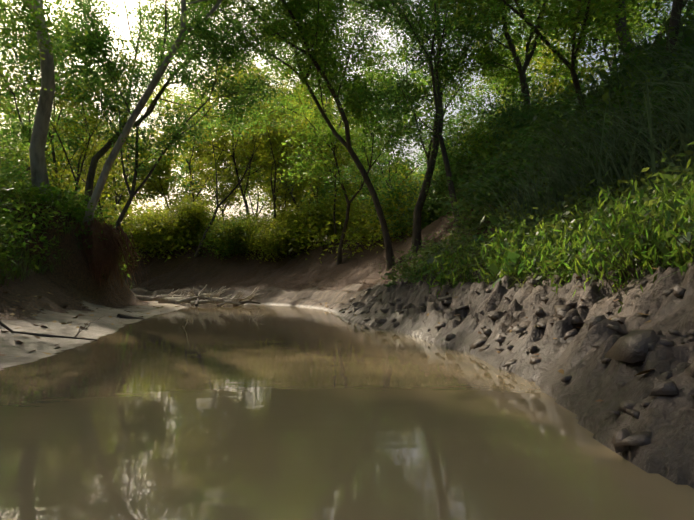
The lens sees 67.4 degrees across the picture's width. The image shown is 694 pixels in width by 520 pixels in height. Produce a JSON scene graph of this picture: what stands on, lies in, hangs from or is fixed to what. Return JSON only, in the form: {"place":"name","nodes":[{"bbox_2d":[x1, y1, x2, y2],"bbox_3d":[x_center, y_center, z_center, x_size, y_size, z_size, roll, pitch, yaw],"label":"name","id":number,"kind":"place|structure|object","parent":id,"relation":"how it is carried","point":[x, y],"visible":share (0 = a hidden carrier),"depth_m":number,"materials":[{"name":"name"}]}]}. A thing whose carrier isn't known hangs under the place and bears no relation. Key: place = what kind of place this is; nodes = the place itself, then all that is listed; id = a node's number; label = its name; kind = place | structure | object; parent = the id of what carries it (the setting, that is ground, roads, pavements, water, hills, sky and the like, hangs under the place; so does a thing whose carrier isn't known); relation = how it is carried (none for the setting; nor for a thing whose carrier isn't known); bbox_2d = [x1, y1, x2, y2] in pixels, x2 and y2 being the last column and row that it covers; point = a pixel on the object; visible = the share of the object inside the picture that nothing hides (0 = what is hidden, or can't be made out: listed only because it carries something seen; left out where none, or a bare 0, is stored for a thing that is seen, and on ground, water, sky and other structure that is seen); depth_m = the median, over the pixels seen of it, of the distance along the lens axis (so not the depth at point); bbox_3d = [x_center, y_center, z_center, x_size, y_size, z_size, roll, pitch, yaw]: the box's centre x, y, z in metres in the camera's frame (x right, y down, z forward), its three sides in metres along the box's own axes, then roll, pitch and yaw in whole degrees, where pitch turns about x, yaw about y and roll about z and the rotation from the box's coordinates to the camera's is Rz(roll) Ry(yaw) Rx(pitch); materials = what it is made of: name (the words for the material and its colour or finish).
{"place":"outdoors","nodes":[
{"label":"outdoors","id":0,"kind":"place"},
{"bbox_2d":[0,0,692,240],"label":"sky","id":1,"kind":"structure","parent":0,"point":[123,19],"materials":[{"name":"white"}]},
{"bbox_2d":[0,303,693,519],"bbox_3d":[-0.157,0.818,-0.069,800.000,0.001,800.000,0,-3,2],"label":"creek water","id":2,"kind":"structure","parent":0,"point":[210,411],"depth_m":2.98,"materials":[{"name":"brown liquid"}]},
{"bbox_2d":[0,145,693,488],"bbox_3d":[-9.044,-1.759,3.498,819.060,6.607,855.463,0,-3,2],"label":"river bank","id":3,"kind":"structure","parent":0,"point":[667,421],"depth_m":8.00,"materials":[{"name":"soil"}]},
{"bbox_2d":[0,157,29,189],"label":"shrub","id":4,"kind":"object","parent":3,"relation":"on","point":[27,159],"visible":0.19,"depth_m":20.34,"materials":[{"name":"green plant"}]},
{"bbox_2d":[0,152,66,189],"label":"shrub","id":5,"kind":"object","parent":3,"relation":"on","point":[4,168],"visible":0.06,"depth_m":24.95,"materials":[{"name":"green plant"}]},
{"bbox_2d":[0,95,72,181],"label":"tree","id":6,"kind":"object","parent":3,"relation":"on","point":[22,118],"visible":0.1,"depth_m":59.96,"materials":[{"name":"green plant"}]},
{"bbox_2d":[0,0,77,62],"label":"tree","id":7,"kind":"object","parent":3,"relation":"on","point":[56,1],"visible":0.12,"depth_m":33.37,"materials":[{"name":"green plant"}]},
{"bbox_2d":[2,155,83,196],"bbox_3d":[-16.557,-3.049,28.580,6.039,5.091,6.091,0,-3,2],"label":"shrub","id":8,"kind":"object","parent":3,"relation":"on","point":[60,183],"visible":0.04,"depth_m":28.41,"materials":[{"name":"green plant"}]},
{"bbox_2d":[0,142,86,189],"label":"tree","id":9,"kind":"object","parent":3,"relation":"on","point":[53,169],"visible":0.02,"depth_m":69.91,"materials":[{"name":"green plant"}]},
{"bbox_2d":[0,0,91,97],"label":"tree","id":10,"kind":"object","parent":3,"relation":"on","point":[31,16],"visible":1,"depth_m":16.81,"materials":[{"name":"green plant"}]},
{"bbox_2d":[0,318,99,339],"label":"fallen branch","id":11,"kind":"object","parent":3,"relation":"on","point":[36,334],"depth_m":8.20,"materials":[{"name":"brown wood"}]},
{"bbox_2d":[0,34,111,203],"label":"tree","id":12,"kind":"object","parent":3,"relation":"on","point":[18,149],"visible":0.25,"depth_m":32.15,"materials":[{"name":"green plant"}]},
{"bbox_2d":[0,0,125,185],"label":"tree","id":13,"kind":"object","parent":3,"relation":"on","point":[25,133],"visible":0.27,"depth_m":30.05,"materials":[{"name":"green plant"}]},
{"bbox_2d":[0,87,129,218],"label":"tree","id":14,"kind":"object","parent":3,"relation":"on","point":[82,172],"depth_m":66.07,"materials":[{"name":"green plant"}]},
{"bbox_2d":[0,182,132,288],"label":"bank grass","id":15,"kind":"structure","parent":3,"relation":"on","point":[18,269],"depth_m":16.92,"materials":[{"name":"green plant"}]},
{"bbox_2d":[0,165,137,278],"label":"bank plants","id":16,"kind":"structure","parent":3,"relation":"on","point":[6,219],"depth_m":18.62,"materials":[{"name":"green plant"}]},
{"bbox_2d":[24,0,128,204],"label":"pale tree","id":17,"kind":"object","parent":3,"relation":"on","point":[38,166],"visible":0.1,"depth_m":20.21,"materials":[{"name":"grey plant"}]},
{"bbox_2d":[17,104,141,220],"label":"tree","id":18,"kind":"object","parent":3,"relation":"on","point":[58,152],"visible":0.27,"depth_m":45.47,"materials":[{"name":"green plant"}]},
{"bbox_2d":[0,40,175,193],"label":"tree","id":19,"kind":"object","parent":3,"relation":"on","point":[84,129],"visible":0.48,"depth_m":27.91,"materials":[{"name":"green plant"}]},
{"bbox_2d":[71,216,148,291],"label":"exposed tree roots","id":20,"kind":"object","parent":3,"relation":"on","point":[107,256],"visible":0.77,"depth_m":21.03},
{"bbox_2d":[68,122,164,216],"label":"tree","id":21,"kind":"object","parent":3,"relation":"on","point":[123,198],"visible":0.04,"depth_m":72.84,"materials":[{"name":"green plant"}]},
{"bbox_2d":[57,66,190,210],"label":"tree","id":22,"kind":"object","parent":3,"relation":"on","point":[130,178],"visible":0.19,"depth_m":65.51,"materials":[{"name":"green plant"}]},
{"bbox_2d":[87,155,161,213],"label":"tree","id":23,"kind":"object","parent":3,"relation":"on","point":[140,197],"depth_m":85.12,"materials":[{"name":"green plant"}]},
{"bbox_2d":[117,314,143,318],"bbox_3d":[-5.845,1.861,15.545,0.730,0.630,2.694,-1,-4,23],"label":"log","id":24,"kind":"object","parent":3,"relation":"on","point":[124,316],"depth_m":14.48,"materials":[{"name":"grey wood"}]},
{"bbox_2d":[122,199,183,242],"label":"shrub","id":25,"kind":"object","parent":3,"relation":"on","point":[161,209],"visible":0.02,"depth_m":51.00,"materials":[{"name":"green plant"}]},
{"bbox_2d":[123,202,186,256],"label":"shrub","id":26,"kind":"object","parent":3,"relation":"on","point":[148,231],"visible":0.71,"depth_m":47.68,"materials":[{"name":"green plant"}]},
{"bbox_2d":[17,0,295,279],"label":"tree","id":27,"kind":"object","parent":3,"relation":"on","point":[92,46],"visible":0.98,"depth_m":23.25,"materials":[{"name":"green plant"}]},
{"bbox_2d":[133,141,218,210],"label":"tree","id":28,"kind":"object","parent":3,"relation":"on","point":[183,179],"visible":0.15,"depth_m":82.30,"materials":[{"name":"green plant"}]},
{"bbox_2d":[114,121,255,212],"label":"tree","id":29,"kind":"object","parent":3,"relation":"on","point":[160,179],"visible":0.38,"depth_m":72.94,"materials":[{"name":"green plant"}]},
{"bbox_2d":[142,184,229,245],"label":"shrub","id":30,"kind":"object","parent":3,"relation":"on","point":[199,210],"visible":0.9,"depth_m":49.35,"materials":[{"name":"green plant"}]},
{"bbox_2d":[60,0,321,203],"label":"dark tree","id":31,"kind":"object","parent":3,"relation":"on","point":[100,153],"visible":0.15,"depth_m":29.92,"materials":[{"name":"green plant"}]},
{"bbox_2d":[135,284,263,306],"bbox_3d":[-7.803,1.934,28.094,6.196,1.250,4.105,0,-3,2],"label":"driftwood pile","id":32,"kind":"object","parent":3,"relation":"on","point":[194,298],"visible":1,"depth_m":27.70,"materials":[{"name":"grey wood"}]},
{"bbox_2d":[179,214,228,245],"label":"shrub","id":33,"kind":"object","parent":3,"relation":"on","point":[207,239],"visible":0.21,"depth_m":50.98,"materials":[{"name":"green plant"}]},
{"bbox_2d":[139,76,269,204],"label":"tree","id":34,"kind":"object","parent":3,"relation":"on","point":[210,164],"visible":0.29,"depth_m":58.75,"materials":[{"name":"green plant"}]},
{"bbox_2d":[83,0,334,222],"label":"tree","id":35,"kind":"object","parent":3,"relation":"on","point":[111,158],"visible":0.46,"depth_m":22.09,"materials":[{"name":"grey plant"}]},
{"bbox_2d":[158,108,267,218],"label":"tree","id":36,"kind":"object","parent":3,"relation":"on","point":[229,186],"visible":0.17,"depth_m":70.55,"materials":[{"name":"green plant"}]},
{"bbox_2d":[140,52,296,217],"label":"tree","id":37,"kind":"object","parent":3,"relation":"on","point":[227,139],"visible":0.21,"depth_m":50.06,"materials":[{"name":"green plant"}]},
{"bbox_2d":[191,197,260,260],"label":"shrub","id":38,"kind":"object","parent":3,"relation":"on","point":[223,243],"visible":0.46,"depth_m":46.34,"materials":[{"name":"green plant"}]},
{"bbox_2d":[201,208,266,259],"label":"shrub","id":39,"kind":"object","parent":3,"relation":"on","point":[239,239],"visible":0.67,"depth_m":46.24,"materials":[{"name":"green plant"}]},
{"bbox_2d":[178,58,291,256],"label":"tree","id":40,"kind":"object","parent":3,"relation":"on","point":[198,250],"visible":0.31,"depth_m":49.33,"materials":[{"name":"green plant"}]},
{"bbox_2d":[220,208,277,231],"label":"shrub","id":41,"kind":"object","parent":3,"relation":"on","point":[256,219],"visible":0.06,"depth_m":51.64,"materials":[{"name":"green plant"}]},
{"bbox_2d":[112,0,413,269],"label":"leaning tree","id":42,"kind":"object","parent":3,"relation":"on","point":[310,33],"visible":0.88,"depth_m":26.84,"materials":[{"name":"green plant"}]},
{"bbox_2d":[225,148,308,217],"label":"tree","id":43,"kind":"object","parent":3,"relation":"on","point":[290,200],"visible":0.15,"depth_m":77.41,"materials":[{"name":"green plant"}]},
{"bbox_2d":[222,134,311,217],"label":"tree","id":44,"kind":"object","parent":3,"relation":"on","point":[255,194],"visible":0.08,"depth_m":75.94,"materials":[{"name":"green plant"}]},
{"bbox_2d":[99,151,455,263],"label":"bushes","id":45,"kind":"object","parent":3,"relation":"on","point":[365,225],"depth_m":41.72,"materials":[{"name":"green plant"}]},
{"bbox_2d":[240,205,317,255],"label":"shrub","id":46,"kind":"object","parent":3,"relation":"on","point":[287,227],"visible":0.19,"depth_m":43.65,"materials":[{"name":"green plant"}]},
{"bbox_2d":[233,206,325,262],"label":"shrub","id":47,"kind":"object","parent":3,"relation":"on","point":[275,235],"visible":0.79,"depth_m":43.11,"materials":[{"name":"green plant"}]},
{"bbox_2d":[237,82,327,253],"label":"tree","id":48,"kind":"object","parent":3,"relation":"on","point":[264,159],"visible":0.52,"depth_m":44.54,"materials":[{"name":"green plant"}]},
{"bbox_2d":[245,201,320,250],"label":"shrub","id":49,"kind":"object","parent":3,"relation":"on","point":[282,214],"visible":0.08,"depth_m":46.25,"materials":[{"name":"green plant"}]},
{"bbox_2d":[235,80,334,240],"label":"tree","id":50,"kind":"object","parent":3,"relation":"on","point":[290,193],"visible":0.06,"depth_m":62.48,"materials":[{"name":"green plant"}]},
{"bbox_2d":[261,195,325,241],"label":"shrub","id":51,"kind":"object","parent":3,"relation":"on","point":[296,209],"depth_m":49.64,"materials":[{"name":"green plant"}]},
{"bbox_2d":[263,169,329,210],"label":"tree","id":52,"kind":"object","parent":3,"relation":"on","point":[296,196],"depth_m":84.64,"materials":[{"name":"green plant"}]},
{"bbox_2d":[254,148,348,206],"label":"tree","id":53,"kind":"object","parent":3,"relation":"on","point":[302,192],"visible":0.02,"depth_m":84.38,"materials":[{"name":"green plant"}]},
{"bbox_2d":[245,75,361,235],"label":"tree","id":54,"kind":"object","parent":3,"relation":"on","point":[311,189],"visible":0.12,"depth_m":49.55,"materials":[{"name":"green plant"}]},
{"bbox_2d":[283,180,345,241],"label":"bush","id":55,"kind":"object","parent":3,"relation":"on","point":[309,192],"visible":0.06,"depth_m":91.20,"materials":[{"name":"green plant"}]},
{"bbox_2d":[278,184,366,242],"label":"shrub","id":56,"kind":"object","parent":3,"relation":"on","point":[313,214],"visible":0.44,"depth_m":44.23,"materials":[{"name":"green plant"}]},
{"bbox_2d":[271,100,384,242],"bbox_3d":[-1.426,-6.756,39.252,6.438,10.691,7.994,-2,-4,28],"label":"tree","id":57,"kind":"object","parent":3,"relation":"on","point":[348,187],"visible":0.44,"depth_m":39.45,"materials":[{"name":"green plant"}]},
{"bbox_2d":[290,128,375,202],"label":"tree","id":58,"kind":"object","parent":3,"relation":"on","point":[364,192],"depth_m":79.02,"materials":[{"name":"green plant"}]},
{"bbox_2d":[243,31,433,264],"bbox_3d":[-0.996,-7.572,33.754,13.372,15.637,9.827,-3,-4,41],"label":"tree","id":59,"kind":"object","parent":3,"relation":"on","point":[354,116],"visible":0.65,"depth_m":32.22,"materials":[{"name":"green plant"}]},
{"bbox_2d":[0,262,691,400],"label":"dead leaves","id":60,"kind":"object","parent":3,"relation":"on","point":[560,370],"visible":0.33,"depth_m":8.46,"materials":[{"name":"brown plant"}]},
{"bbox_2d":[333,195,371,235],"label":"shrub","id":61,"kind":"object","parent":3,"relation":"on","point":[356,209],"visible":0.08,"depth_m":44.90,"materials":[{"name":"green plant"}]},
{"bbox_2d":[312,97,399,199],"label":"tree","id":62,"kind":"object","parent":3,"relation":"on","point":[350,165],"depth_m":71.11,"materials":[{"name":"green plant"}]},
{"bbox_2d":[307,62,430,209],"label":"tree","id":63,"kind":"object","parent":3,"relation":"on","point":[344,173],"visible":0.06,"depth_m":53.46,"materials":[{"name":"green plant"}]},
{"bbox_2d":[353,160,419,206],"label":"bush","id":64,"kind":"object","parent":3,"relation":"on","point":[398,177],"visible":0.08,"depth_m":80.47,"materials":[{"name":"green plant"}]},
{"bbox_2d":[354,162,426,232],"bbox_3d":[4.397,-3.721,34.599,7.692,5.369,6.283,-2,-4,33],"label":"shrub","id":65,"kind":"object","parent":3,"relation":"on","point":[400,189],"visible":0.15,"depth_m":33.85,"materials":[{"name":"green plant"}]},
{"bbox_2d":[368,185,420,232],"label":"shrub","id":66,"kind":"object","parent":3,"relation":"on","point":[396,205],"visible":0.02,"depth_m":33.70,"materials":[{"name":"green plant"}]},
{"bbox_2d":[230,0,564,258],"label":"straight tree","id":67,"kind":"object","parent":3,"relation":"on","point":[416,232],"visible":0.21,"depth_m":24.84,"materials":[{"name":"green plant"}]},
{"bbox_2d":[339,60,462,204],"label":"tree","id":68,"kind":"object","parent":3,"relation":"on","point":[393,163],"visible":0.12,"depth_m":44.99,"materials":[{"name":"green plant"}]},
{"bbox_2d":[329,0,492,231],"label":"tree","id":69,"kind":"object","parent":3,"relation":"on","point":[417,38],"visible":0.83,"depth_m":20.12,"materials":[{"name":"green plant"}]},
{"bbox_2d":[388,164,449,234],"bbox_3d":[5.212,-3.308,30.314,5.670,4.413,5.747,0,-3,2],"label":"shrub","id":70,"kind":"object","parent":3,"relation":"on","point":[430,218],"visible":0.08,"depth_m":29.70,"materials":[{"name":"green plant"}]},
{"bbox_2d":[407,161,443,203],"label":"shrub","id":71,"kind":"object","parent":3,"relation":"on","point":[422,180],"depth_m":30.79,"materials":[{"name":"green plant"}]},
{"bbox_2d":[408,138,446,182],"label":"tree","id":72,"kind":"object","parent":3,"relation":"on","point":[424,168],"depth_m":74.12,"materials":[{"name":"green plant"}]},
{"bbox_2d":[415,156,456,223],"bbox_3d":[6.043,-4.039,28.533,5.688,4.732,5.647,0,-3,2],"label":"shrub","id":73,"kind":"object","parent":3,"relation":"on","point":[432,188],"visible":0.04,"depth_m":28.34,"materials":[{"name":"green plant"}]},
{"bbox_2d":[344,1,542,214],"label":"tree","id":74,"kind":"object","parent":3,"relation":"on","point":[400,60],"visible":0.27,"depth_m":30.32,"materials":[{"name":"green plant"}]},
{"bbox_2d":[403,77,506,169],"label":"tree","id":75,"kind":"object","parent":3,"relation":"on","point":[459,114],"visible":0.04,"depth_m":53.35,"materials":[{"name":"green plant"}]},
{"bbox_2d":[415,103,502,189],"bbox_3d":[6.707,-5.189,26.681,6.401,5.512,6.771,0,-3,2],"label":"shrub","id":76,"kind":"object","parent":3,"relation":"on","point":[455,150],"visible":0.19,"depth_m":26.47,"materials":[{"name":"green plant"}]},
{"bbox_2d":[422,144,502,219],"bbox_3d":[5.750,-3.193,23.444,5.200,3.859,4.882,0,-3,2],"label":"shrub","id":77,"kind":"object","parent":3,"relation":"on","point":[456,180],"visible":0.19,"depth_m":22.89,"materials":[{"name":"green plant"}]},
{"bbox_2d":[429,82,567,168],"bbox_3d":[6.944,-5.506,21.981,6.536,5.016,5.176,1,-4,-15],"label":"shrub","id":78,"kind":"object","parent":3,"relation":"on","point":[477,129],"visible":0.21,"depth_m":21.84,"materials":[{"name":"green plant"}]},
{"bbox_2d":[419,17,606,129],"bbox_3d":[9.430,-8.217,30.180,11.187,10.884,7.308,0,-3,2],"label":"tree","id":79,"kind":"object","parent":3,"relation":"on","point":[463,98],"visible":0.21,"depth_m":29.90,"materials":[{"name":"green plant"}]},
{"bbox_2d":[333,267,693,452],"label":"rocks","id":80,"kind":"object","parent":3,"relation":"on","point":[634,346],"depth_m":3.44,"materials":[{"name":"grey stone"}]},
{"bbox_2d":[463,71,573,158],"bbox_3d":[6.832,-4.424,17.647,5.011,3.686,5.434,0,-3,2],"label":"shrub","id":81,"kind":"object","parent":3,"relation":"on","point":[515,109],"visible":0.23,"depth_m":17.51,"materials":[{"name":"green plant"}]},
{"bbox_2d":[409,0,642,66],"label":"tree","id":82,"kind":"object","parent":3,"relation":"on","point":[491,20],"visible":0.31,"depth_m":16.01,"materials":[{"name":"green plant"}]},
{"bbox_2d":[360,0,693,240],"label":"bank plants","id":83,"kind":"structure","parent":3,"relation":"on","point":[493,170],"depth_m":12.72,"materials":[{"name":"green plant"}]},
{"bbox_2d":[456,31,609,140],"bbox_3d":[13.329,-10.182,37.511,10.888,16.218,10.030,0,-3,2],"label":"tree","id":84,"kind":"object","parent":3,"relation":"on","point":[552,61],"visible":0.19,"depth_m":35.17,"materials":[{"name":"green plant"}]},
{"bbox_2d":[418,0,650,125],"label":"tree","id":85,"kind":"object","parent":3,"relation":"on","point":[577,15],"visible":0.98,"depth_m":11.60,"materials":[{"name":"green plant"}]},
{"bbox_2d":[378,120,693,300],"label":"bank plants","id":86,"kind":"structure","parent":3,"relation":"on","point":[581,207],"depth_m":8.10,"materials":[{"name":"green plant"}]},
{"bbox_2d":[415,0,672,107],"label":"tree","id":87,"kind":"object","parent":3,"relation":"on","point":[491,60],"visible":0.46,"depth_m":23.15,"materials":[{"name":"green plant"}]},
{"bbox_2d":[411,142,693,313],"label":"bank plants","id":88,"kind":"object","parent":3,"relation":"on","point":[645,255],"visible":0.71,"depth_m":5.38,"materials":[{"name":"green plant"}]},
{"bbox_2d":[453,0,693,240],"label":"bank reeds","id":89,"kind":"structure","parent":3,"relation":"on","point":[633,160],"depth_m":8.69,"materials":[{"name":"green plant"}]},
{"bbox_2d":[499,0,693,60],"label":"tree","id":90,"kind":"object","parent":3,"relation":"on","point":[683,5],"visible":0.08,"depth_m":26.31,"materials":[{"name":"green plant"}]},
{"bbox_2d":[545,0,692,104],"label":"tree","id":91,"kind":"object","parent":3,"relation":"on","point":[610,64],"visible":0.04,"depth_m":33.73,"materials":[{"name":"green plant"}]},
{"bbox_2d":[611,6,693,105],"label":"shrub","id":92,"kind":"object","parent":3,"relation":"on","point":[689,17],"visible":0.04,"depth_m":8.79,"materials":[{"name":"green plant"}]},
{"bbox_2d":[615,0,693,145],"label":"tree","id":93,"kind":"object","parent":3,"relation":"on","point":[674,21],"visible":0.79,"depth_m":9.28,"materials":[{"name":"green plant"}]},
{"bbox_2d":[644,2,692,40],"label":"tree","id":94,"kind":"object","parent":3,"relation":"on","point":[659,26],"visible":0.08,"depth_m":37.92,"materials":[{"name":"green plant"}]}
]}

